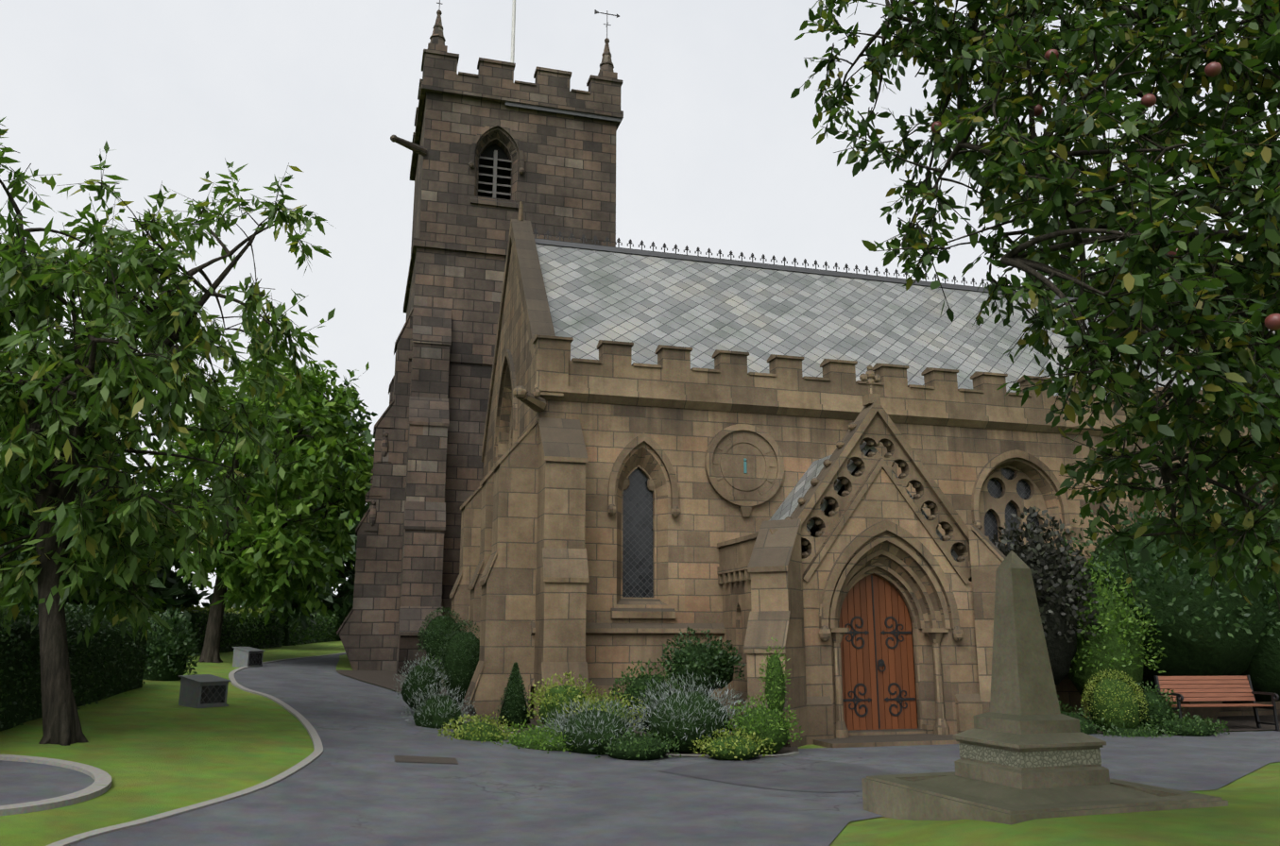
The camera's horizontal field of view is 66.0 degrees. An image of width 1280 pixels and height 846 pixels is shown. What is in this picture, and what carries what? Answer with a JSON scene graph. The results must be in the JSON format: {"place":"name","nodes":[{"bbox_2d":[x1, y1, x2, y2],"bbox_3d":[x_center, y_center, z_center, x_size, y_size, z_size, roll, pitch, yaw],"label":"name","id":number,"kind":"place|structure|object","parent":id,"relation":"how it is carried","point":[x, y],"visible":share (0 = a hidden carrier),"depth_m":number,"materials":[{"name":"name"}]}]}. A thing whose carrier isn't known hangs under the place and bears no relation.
{"place":"outdoors","nodes":[
{"label":"outdoors","id":0,"kind":"place"},
{"bbox_2d":[482,247,539,653],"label":"gable wall","id":1,"kind":"structure","parent":0,"point":[514,339],"depth_m":22.75,"materials":[{"name":"brown stone"}]},
{"bbox_2d":[0,640,1279,845],"bbox_3d":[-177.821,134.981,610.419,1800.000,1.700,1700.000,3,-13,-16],"label":"ground","id":2,"kind":"structure","parent":0,"point":[151,748],"depth_m":9.90,"materials":[{"name":"green plant"}]},
{"bbox_2d":[0,760,94,805],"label":"circle paving","id":3,"kind":"structure","parent":2,"relation":"on","point":[23,782],"depth_m":9.16,"materials":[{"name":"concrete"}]},
{"bbox_2d":[0,754,111,816],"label":"circular curb","id":4,"kind":"structure","parent":2,"relation":"on","point":[95,789],"depth_m":8.87,"materials":[{"name":"concrete"}]},
{"bbox_2d":[0,602,155,732],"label":"hedge","id":5,"kind":"object","parent":2,"relation":"on","point":[16,665],"depth_m":14.05,"materials":[{"name":"green plant"}]},
{"bbox_2d":[0,426,226,642],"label":"tree","id":6,"kind":"object","parent":2,"relation":"on","point":[174,591],"depth_m":25.97,"materials":[{"name":"green plant"}]},
{"bbox_2d":[0,117,335,746],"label":"lawn tree","id":7,"kind":"object","parent":2,"relation":"on","point":[96,298],"depth_m":11.70,"materials":[{"name":"green plant"}]},
{"bbox_2d":[143,607,199,681],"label":"shrub","id":8,"kind":"object","parent":2,"relation":"on","point":[187,637],"depth_m":18.67,"materials":[{"name":"green plant"}]},
{"bbox_2d":[46,652,345,845],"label":"lawn kerb","id":9,"kind":"structure","parent":2,"relation":"on","point":[316,753],"depth_m":9.56,"materials":[{"name":"concrete"}]},
{"bbox_2d":[178,674,231,708],"bbox_3d":[-6.812,4.187,15.398,0.468,0.484,0.608,-5,-14,24],"label":"floodlight box","id":10,"kind":"object","parent":2,"relation":"on","point":[190,691],"depth_m":15.22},
{"bbox_2d":[155,608,287,656],"bbox_3d":[-12.878,6.567,30.950,1.273,1.546,9.456,1,-12,-5],"label":"hedge","id":11,"kind":"object","parent":2,"relation":"on","point":[193,620],"depth_m":30.68,"materials":[{"name":"green plant"}]},
{"bbox_2d":[163,604,274,615],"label":"hedge top leaves","id":12,"kind":"object","parent":11,"relation":"on","point":[232,609],"visible":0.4,"depth_m":27.86,"materials":[{"name":"green plant"}]},
{"bbox_2d":[232,647,265,667],"bbox_3d":[-9.250,5.532,23.266,0.468,0.484,0.608,-3,-13,14],"label":"floodlight box","id":13,"kind":"object","parent":2,"relation":"on","point":[241,657],"depth_m":23.04,"materials":[{"name":"grey metal"}]},
{"bbox_2d":[135,350,374,663],"bbox_3d":[-9.898,2.031,25.748,6.338,8.518,7.019,3,-13,-16],"label":"tree","id":14,"kind":"object","parent":2,"relation":"on","point":[277,556],"depth_m":24.62,"materials":[{"name":"green plant"}]},
{"bbox_2d":[226,496,338,648],"bbox_3d":[-12.644,5.099,34.398,4.427,5.689,6.285,3,-13,-16],"label":"tree","id":15,"kind":"object","parent":2,"relation":"on","point":[294,602],"depth_m":33.89,"materials":[{"name":"green plant"}]},
{"bbox_2d":[216,366,377,641],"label":"tree","id":16,"kind":"object","parent":2,"relation":"on","point":[342,589],"depth_m":51.24,"materials":[{"name":"green plant"}]},
{"bbox_2d":[273,607,343,646],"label":"hedge","id":17,"kind":"object","parent":2,"relation":"on","point":[330,620],"depth_m":42.61,"materials":[{"name":"green plant"}]},
{"bbox_2d":[339,9,623,675],"bbox_3d":[-4.755,-1.150,29.540,7.210,21.140,8.500,3,-13,-16],"label":"tower trim stone","id":18,"kind":"object","parent":2,"relation":"on","point":[371,639],"visible":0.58,"depth_m":25.43,"materials":[{"name":"brown stone"}]},
{"bbox_2d":[477,143,510,199],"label":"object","id":19,"kind":"object","parent":18,"relation":"attached to","point":[488,152],"depth_m":28.64,"materials":[{"name":"black"}]},
{"bbox_2d":[477,150,511,198],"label":"window louvers","id":20,"kind":"object","parent":18,"relation":"attached to","point":[494,183],"visible":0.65,"depth_m":28.36,"materials":[{"name":"grey wood"}]},
{"bbox_2d":[510,0,515,83],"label":"flagpole","id":21,"kind":"object","parent":18,"relation":"on","point":[513,31],"visible":0.48,"depth_m":32.23,"materials":[{"name":"white metal"}]},
{"bbox_2d":[594,9,619,37],"bbox_3d":[-1.003,-12.238,30.356,0.820,1.050,0.240,3,-13,-16],"label":"weather vane","id":22,"kind":"object","parent":18,"relation":"on","point":[606,13],"visible":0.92,"depth_m":30.38,"materials":[{"name":"black metal"}]},
{"bbox_2d":[396,91,616,625],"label":"church tower","id":23,"kind":"structure","parent":2,"relation":"on","point":[565,183],"depth_m":27.72,"materials":[{"name":"brown stone"}]},
{"bbox_2d":[336,23,622,635],"bbox_3d":[-4.795,-2.452,29.814,7.227,17.400,8.600,3,-13,-16],"label":"tower stonework","id":24,"kind":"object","parent":23,"relation":"attached to","point":[432,325],"visible":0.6,"depth_m":25.57,"materials":[{"name":"brown stone"}]},
{"bbox_2d":[505,101,621,122],"bbox_3d":[-3.982,-8.844,31.310,5.540,0.570,5.575,3,-13,-16],"label":"string course","id":25,"kind":"object","parent":23,"relation":"on","point":[558,110],"visible":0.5,"depth_m":28.91,"materials":[{"name":"stone"}]},
{"bbox_2d":[336,669,798,756],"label":"bed soil","id":26,"kind":"structure","parent":2,"relation":"on","point":[383,678],"depth_m":20.95,"materials":[{"name":"brown soil"}]},
{"bbox_2d":[392,653,449,711],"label":"bed plant","id":27,"kind":"object","parent":26,"relation":"on","point":[407,695],"depth_m":16.43,"materials":[{"name":"green plant"}]},
{"bbox_2d":[418,653,446,688],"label":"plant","id":28,"kind":"object","parent":26,"relation":"on","point":[439,661],"depth_m":18.01,"materials":[{"name":"green plant"}]},
{"bbox_2d":[400,681,477,729],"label":"bed plant","id":29,"kind":"object","parent":26,"relation":"on","point":[435,718],"depth_m":15.03,"materials":[{"name":"green plant"}]},
{"bbox_2d":[416,607,465,667],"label":"shrub","id":30,"kind":"object","parent":26,"relation":"on","point":[430,643],"depth_m":20.83,"materials":[{"name":"green plant"}]},
{"bbox_2d":[435,619,479,703],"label":"shrub","id":31,"kind":"object","parent":26,"relation":"on","point":[455,682],"depth_m":18.40,"materials":[{"name":"green plant"}]},
{"bbox_2d":[437,712,515,743],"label":"bed plant","id":32,"kind":"object","parent":26,"relation":"on","point":[446,727],"depth_m":14.13,"materials":[{"name":"green plant"}]},
{"bbox_2d":[494,662,535,725],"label":"conical shrub","id":33,"kind":"object","parent":26,"relation":"on","point":[512,712],"depth_m":15.75,"materials":[{"name":"green plant"}]},
{"bbox_2d":[487,718,576,753],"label":"bed plant","id":34,"kind":"object","parent":26,"relation":"on","point":[529,737],"depth_m":13.74,"materials":[{"name":"green plant"}]},
{"bbox_2d":[524,671,600,728],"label":"bed plant","id":35,"kind":"object","parent":26,"relation":"on","point":[542,699],"depth_m":14.94,"materials":[{"name":"green plant"}]},
{"bbox_2d":[537,697,651,754],"bbox_3d":[-0.625,4.322,13.972,1.660,0.883,1.665,3,-13,-16],"label":"bed plant","id":36,"kind":"object","parent":26,"relation":"on","point":[585,747],"depth_m":13.61,"materials":[{"name":"green plant"}]},
{"bbox_2d":[563,688,648,730],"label":"bed plant","id":37,"kind":"object","parent":26,"relation":"on","point":[618,699],"depth_m":14.56,"materials":[{"name":"green plant"}]},
{"bbox_2d":[588,727,685,760],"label":"bed plant","id":38,"kind":"object","parent":26,"relation":"on","point":[631,754],"depth_m":13.26,"materials":[{"name":"green plant"}]},
{"bbox_2d":[608,659,686,732],"bbox_3d":[0.130,4.231,15.337,1.302,1.112,1.289,3,-13,-16],"label":"bed plant","id":39,"kind":"object","parent":26,"relation":"on","point":[627,680],"depth_m":15.11,"materials":[{"name":"green plant"}]},
{"bbox_2d":[627,670,748,753],"bbox_3d":[0.718,4.194,14.302,1.918,1.202,1.934,3,-13,-16],"label":"bed plant","id":40,"kind":"object","parent":26,"relation":"on","point":[678,733],"depth_m":13.88,"materials":[{"name":"green plant"}]},
{"bbox_2d":[656,627,732,696],"bbox_3d":[0.888,3.973,16.200,1.237,1.254,1.261,3,-13,-16],"label":"bed plant","id":41,"kind":"object","parent":26,"relation":"on","point":[669,661],"depth_m":15.93,"materials":[{"name":"green plant"}]},
{"bbox_2d":[700,635,745,689],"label":"bed plant","id":42,"kind":"object","parent":26,"relation":"on","point":[732,659],"depth_m":16.28,"materials":[{"name":"green plant"}]},
{"bbox_2d":[688,727,775,761],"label":"bed plant","id":43,"kind":"object","parent":26,"relation":"on","point":[731,756],"depth_m":13.27,"materials":[{"name":"green plant"}]},
{"bbox_2d":[723,694,803,754],"bbox_3d":[1.733,4.294,13.998,1.164,0.885,1.174,3,-13,-16],"label":"bed plant","id":44,"kind":"object","parent":26,"relation":"on","point":[776,740],"depth_m":13.77,"materials":[{"name":"green plant"}]},
{"bbox_2d":[400,692,799,757],"bbox_3d":[-1.769,4.872,15.965,8.794,0.646,1.952,-9,-16,37],"label":"bed edging","id":45,"kind":"object","parent":2,"relation":"on","point":[759,756],"visible":0.12,"depth_m":13.68,"materials":[{"name":"concrete"}]},
{"bbox_2d":[722,580,918,726],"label":"porch side walls","id":46,"kind":"structure","parent":2,"relation":"on","point":[737,609],"depth_m":17.62,"materials":[{"name":"brown stone"}]},
{"bbox_2d":[716,364,1006,747],"bbox_3d":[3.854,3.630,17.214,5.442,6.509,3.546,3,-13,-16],"label":"porch stone trim","id":47,"kind":"structure","parent":2,"relation":"on","point":[776,590],"depth_m":16.41,"materials":[{"name":"beige stone"}]},
{"bbox_2d":[838,573,917,731],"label":"oak door leaves","id":48,"kind":"object","parent":47,"relation":"attached to","point":[858,666],"visible":0.69,"depth_m":16.68,"materials":[{"name":"brown wood"}]},
{"bbox_2d":[842,576,915,728],"bbox_3d":[3.990,3.854,16.674,1.400,2.520,0.032,3,-13,-16],"label":"door ironwork","id":49,"kind":"object","parent":48,"relation":"attached to","point":[880,663],"depth_m":16.63,"materials":[{"name":"black metal"}]},
{"bbox_2d":[443,201,1279,726],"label":"aisle stone trim","id":50,"kind":"structure","parent":2,"relation":"on","point":[517,607],"depth_m":18.84,"materials":[{"name":"brown stone"}]},
{"bbox_2d":[508,409,512,449],"bbox_3d":[-2.725,0.933,22.062,0.120,4.560,2.520,3,-13,-16],"label":"tracery window","id":51,"kind":"structure","parent":50,"relation":"attached to","point":[510,434],"depth_m":23.06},
{"bbox_2d":[622,468,653,597],"bbox_3d":[-0.051,2.067,18.512,0.660,2.520,0.015,3,-13,-16],"label":"window glass","id":52,"kind":"object","parent":50,"relation":"attached to","point":[638,556],"visible":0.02,"depth_m":18.48,"materials":[{"name":"grey glass"}]},
{"bbox_2d":[743,458,746,473],"bbox_3d":[2.022,0.819,18.935,0.070,0.295,0.020,3,-13,-16],"label":"sundial","id":53,"kind":"object","parent":50,"relation":"attached to","point":[744,466],"visible":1,"depth_m":18.93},
{"bbox_2d":[441,334,1228,705],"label":"stone trim","id":54,"kind":"structure","parent":50,"relation":"attached to","point":[562,440],"depth_m":17.68,"materials":[{"name":"brown stone"}]},
{"bbox_2d":[533,228,1217,313],"bbox_3d":[15.049,-3.406,28.196,36.620,0.290,0.016,3,-13,-16],"label":"ridge cresting","id":55,"kind":"object","parent":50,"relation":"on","point":[719,251],"visible":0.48,"depth_m":24.81,"materials":[{"name":"black metal"}]},
{"bbox_2d":[978,469,1049,553],"bbox_3d":[7.812,2.083,20.707,1.700,2.230,0.120,3,-13,-16],"label":"tracery window","id":56,"kind":"structure","parent":50,"relation":"attached to","point":[987,502],"depth_m":20.77,"materials":[{"name":"brown stone"}]},
{"bbox_2d":[984,468,1040,549],"bbox_3d":[7.788,2.092,20.791,1.720,2.350,0.015,3,-13,-16],"label":"window glass","id":57,"kind":"object","parent":56,"relation":"in","point":[995,488],"depth_m":20.85,"materials":[{"name":"grey glass"}]},
{"bbox_2d":[1241,483,1275,505],"bbox_3d":[14.112,2.468,22.458,1.700,2.230,0.120,3,-13,-16],"label":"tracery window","id":58,"kind":"structure","parent":50,"relation":"attached to","point":[1260,486],"depth_m":22.68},
{"bbox_2d":[813,726,959,748],"bbox_3d":[3.875,5.406,16.747,3.000,0.440,3.350,3,-13,-16],"label":"door step","id":59,"kind":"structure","parent":2,"relation":"on","point":[884,738],"depth_m":15.39,"materials":[{"name":"beige stone"}]},
{"bbox_2d":[861,771,1228,825],"bbox_3d":[3.503,3.533,8.774,2.160,0.675,2.160,4,-13,-18],"label":"monument base","id":60,"kind":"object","parent":2,"relation":"on","point":[942,796],"depth_m":8.30,"materials":[{"name":"stone"}]},
{"bbox_2d":[953,712,1109,789],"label":"obelisk memorial plinth","id":61,"kind":"structure","parent":60,"relation":"on","point":[1030,733],"depth_m":8.59,"materials":[{"name":"beige stone"}]},
{"bbox_2d":[989,550,1060,716],"bbox_3d":[3.503,1.919,9.129,0.448,1.480,0.448,3,-13,-16],"label":"obelisk memorial shaft","id":62,"kind":"object","parent":61,"relation":"on","point":[1022,682],"visible":1,"depth_m":8.99,"materials":[{"name":"grey stone"}]},
{"bbox_2d":[958,743,1101,767],"bbox_3d":[3.503,2.981,8.895,0.846,0.125,0.846,4,-13,-18],"label":"carved frieze band","id":63,"kind":"object","parent":61,"relation":"on","point":[1051,759],"visible":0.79,"depth_m":8.55,"materials":[{"name":"beige stone"}]},
{"bbox_2d":[1090,715,1279,733],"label":"bed soil","id":64,"kind":"structure","parent":2,"relation":"on","point":[1241,723],"depth_m":19.08,"materials":[{"name":"brown soil"}]},
{"bbox_2d":[1058,703,1114,734],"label":"shrub","id":65,"kind":"object","parent":64,"relation":"on","point":[1087,731],"depth_m":17.02,"materials":[{"name":"green plant"}]},
{"bbox_2d":[1080,667,1149,732],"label":"round bush","id":66,"kind":"object","parent":64,"relation":"on","point":[1117,720],"depth_m":17.19,"materials":[{"name":"green plant"}]},
{"bbox_2d":[1092,722,1177,738],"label":"groundcover","id":67,"kind":"object","parent":64,"relation":"on","point":[1155,730],"depth_m":16.70,"materials":[{"name":"green plant"}]},
{"bbox_2d":[1130,681,1183,731],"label":"shrub","id":68,"kind":"object","parent":64,"relation":"on","point":[1163,710],"depth_m":17.37,"materials":[{"name":"green plant"}]},
{"bbox_2d":[1141,712,1229,737],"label":"groundcover","id":69,"kind":"object","parent":64,"relation":"on","point":[1214,725],"depth_m":16.69,"materials":[{"name":"green plant"}]},
{"bbox_2d":[1153,675,1279,732],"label":"bench","id":70,"kind":"object","parent":64,"relation":"on","point":[1200,687],"visible":0.81,"depth_m":18.00,"materials":[{"name":"brown wood"}]},
{"bbox_2d":[0,0,1279,608],"label":"sky","id":71,"kind":"structure","parent":0,"point":[714,150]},
{"bbox_2d":[68,653,1279,845],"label":"path","id":72,"kind":"structure","parent":0,"point":[354,784],"depth_m":10.36,"materials":[{"name":"grey asphalt"}]},
{"bbox_2d":[393,755,458,764],"bbox_3d":[-2.617,4.116,12.052,0.750,0.075,0.450,3,-13,-16],"label":"drain cover","id":73,"kind":"object","parent":72,"relation":"on","point":[422,759],"visible":1,"depth_m":12.05,"materials":[{"name":"metal"}]},
{"bbox_2d":[658,757,892,792],"bbox_3d":[1.874,4.265,12.010,2.458,0.001,3.029,9,-16,-37],"label":"path patch","id":74,"kind":"object","parent":72,"relation":"on","point":[793,775],"visible":0.9,"depth_m":11.93,"materials":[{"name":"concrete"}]},
{"bbox_2d":[790,0,1279,611],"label":"apple tree","id":75,"kind":"object","parent":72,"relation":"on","point":[1263,51],"depth_m":5.89,"materials":[{"name":"green plant"}]},
{"bbox_2d":[930,49,1279,330],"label":"apples","id":76,"kind":"object","parent":75,"relation":"attached to","point":[1212,70],"visible":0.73,"depth_m":5.57,"materials":[{"name":"red food"}]},
{"bbox_2d":[758,637,792,713],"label":"bed plant","id":77,"kind":"object","parent":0,"point":[769,684],"depth_m":14.22,"materials":[{"name":"green plant"}]},
{"bbox_2d":[802,458,979,738],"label":"porch front wall","id":78,"kind":"structure","parent":0,"point":[882,499],"depth_m":16.59,"materials":[{"name":"beige stone"}]},
{"bbox_2d":[800,414,877,575],"bbox_3d":[3.127,1.195,16.715,1.950,2.909,0.260,3,-13,-16],"label":"porch pierced band","id":79,"kind":"object","parent":78,"relation":"attached to","point":[839,506],"visible":0.71,"depth_m":16.65,"materials":[{"name":"brown stone"}]},
{"bbox_2d":[769,442,957,562],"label":"porch roof","id":80,"kind":"structure","parent":78,"relation":"on","point":[788,506],"depth_m":18.43,"materials":[{"name":"grey stone"}]},
{"bbox_2d":[875,413,971,579],"bbox_3d":[5.003,1.310,17.237,1.950,2.909,0.260,3,-13,-16],"label":"porch pierced band","id":81,"kind":"object","parent":78,"relation":"attached to","point":[923,489],"visible":0.58,"depth_m":17.12,"materials":[{"name":"brown stone"}]},
{"bbox_2d":[533,399,1279,678],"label":"aisle wall","id":82,"kind":"structure","parent":0,"point":[688,588],"depth_m":18.61,"materials":[{"name":"beige stone"}]},
{"bbox_2d":[535,243,1274,399],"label":"church roof","id":83,"kind":"structure","parent":82,"relation":"on","point":[646,305],"depth_m":22.80,"materials":[{"name":"grey tile"}]},
{"bbox_2d":[534,238,1220,314],"bbox_3d":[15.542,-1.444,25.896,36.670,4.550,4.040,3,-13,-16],"label":"aisle ridge tiles","id":84,"kind":"object","parent":83,"relation":"on","point":[724,262],"depth_m":24.64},
{"bbox_2d":[991,506,1102,685],"bbox_3d":[7.649,3.261,18.905,2.136,3.416,2.119,3,-13,-16],"label":"purple shrub","id":85,"kind":"object","parent":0,"point":[1072,570],"depth_m":18.38,"materials":[{"name":"plant"}]},
{"bbox_2d":[1067,555,1167,702],"bbox_3d":[8.920,4.017,19.081,2.208,2.909,2.200,3,-13,-16],"label":"light green shrub","id":86,"kind":"object","parent":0,"point":[1079,678],"depth_m":18.47,"materials":[{"name":"green plant"}]},
{"bbox_2d":[986,241,1254,313],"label":"tree","id":87,"kind":"object","parent":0,"point":[1095,264],"depth_m":57.78,"materials":[{"name":"green plant"}]},
{"bbox_2d":[1056,479,1279,689],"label":"hedge","id":88,"kind":"object","parent":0,"point":[1203,657],"depth_m":18.57,"materials":[{"name":"green plant"}]},
{"bbox_2d":[1222,677,1258,703],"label":"shrub","id":89,"kind":"object","parent":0,"point":[1240,702],"depth_m":20.16,"materials":[{"name":"green plant"}]},
{"bbox_2d":[1202,466,1279,701],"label":"shrub","id":90,"kind":"object","parent":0,"point":[1264,667],"depth_m":18.81,"materials":[{"name":"green plant"}]}
]}

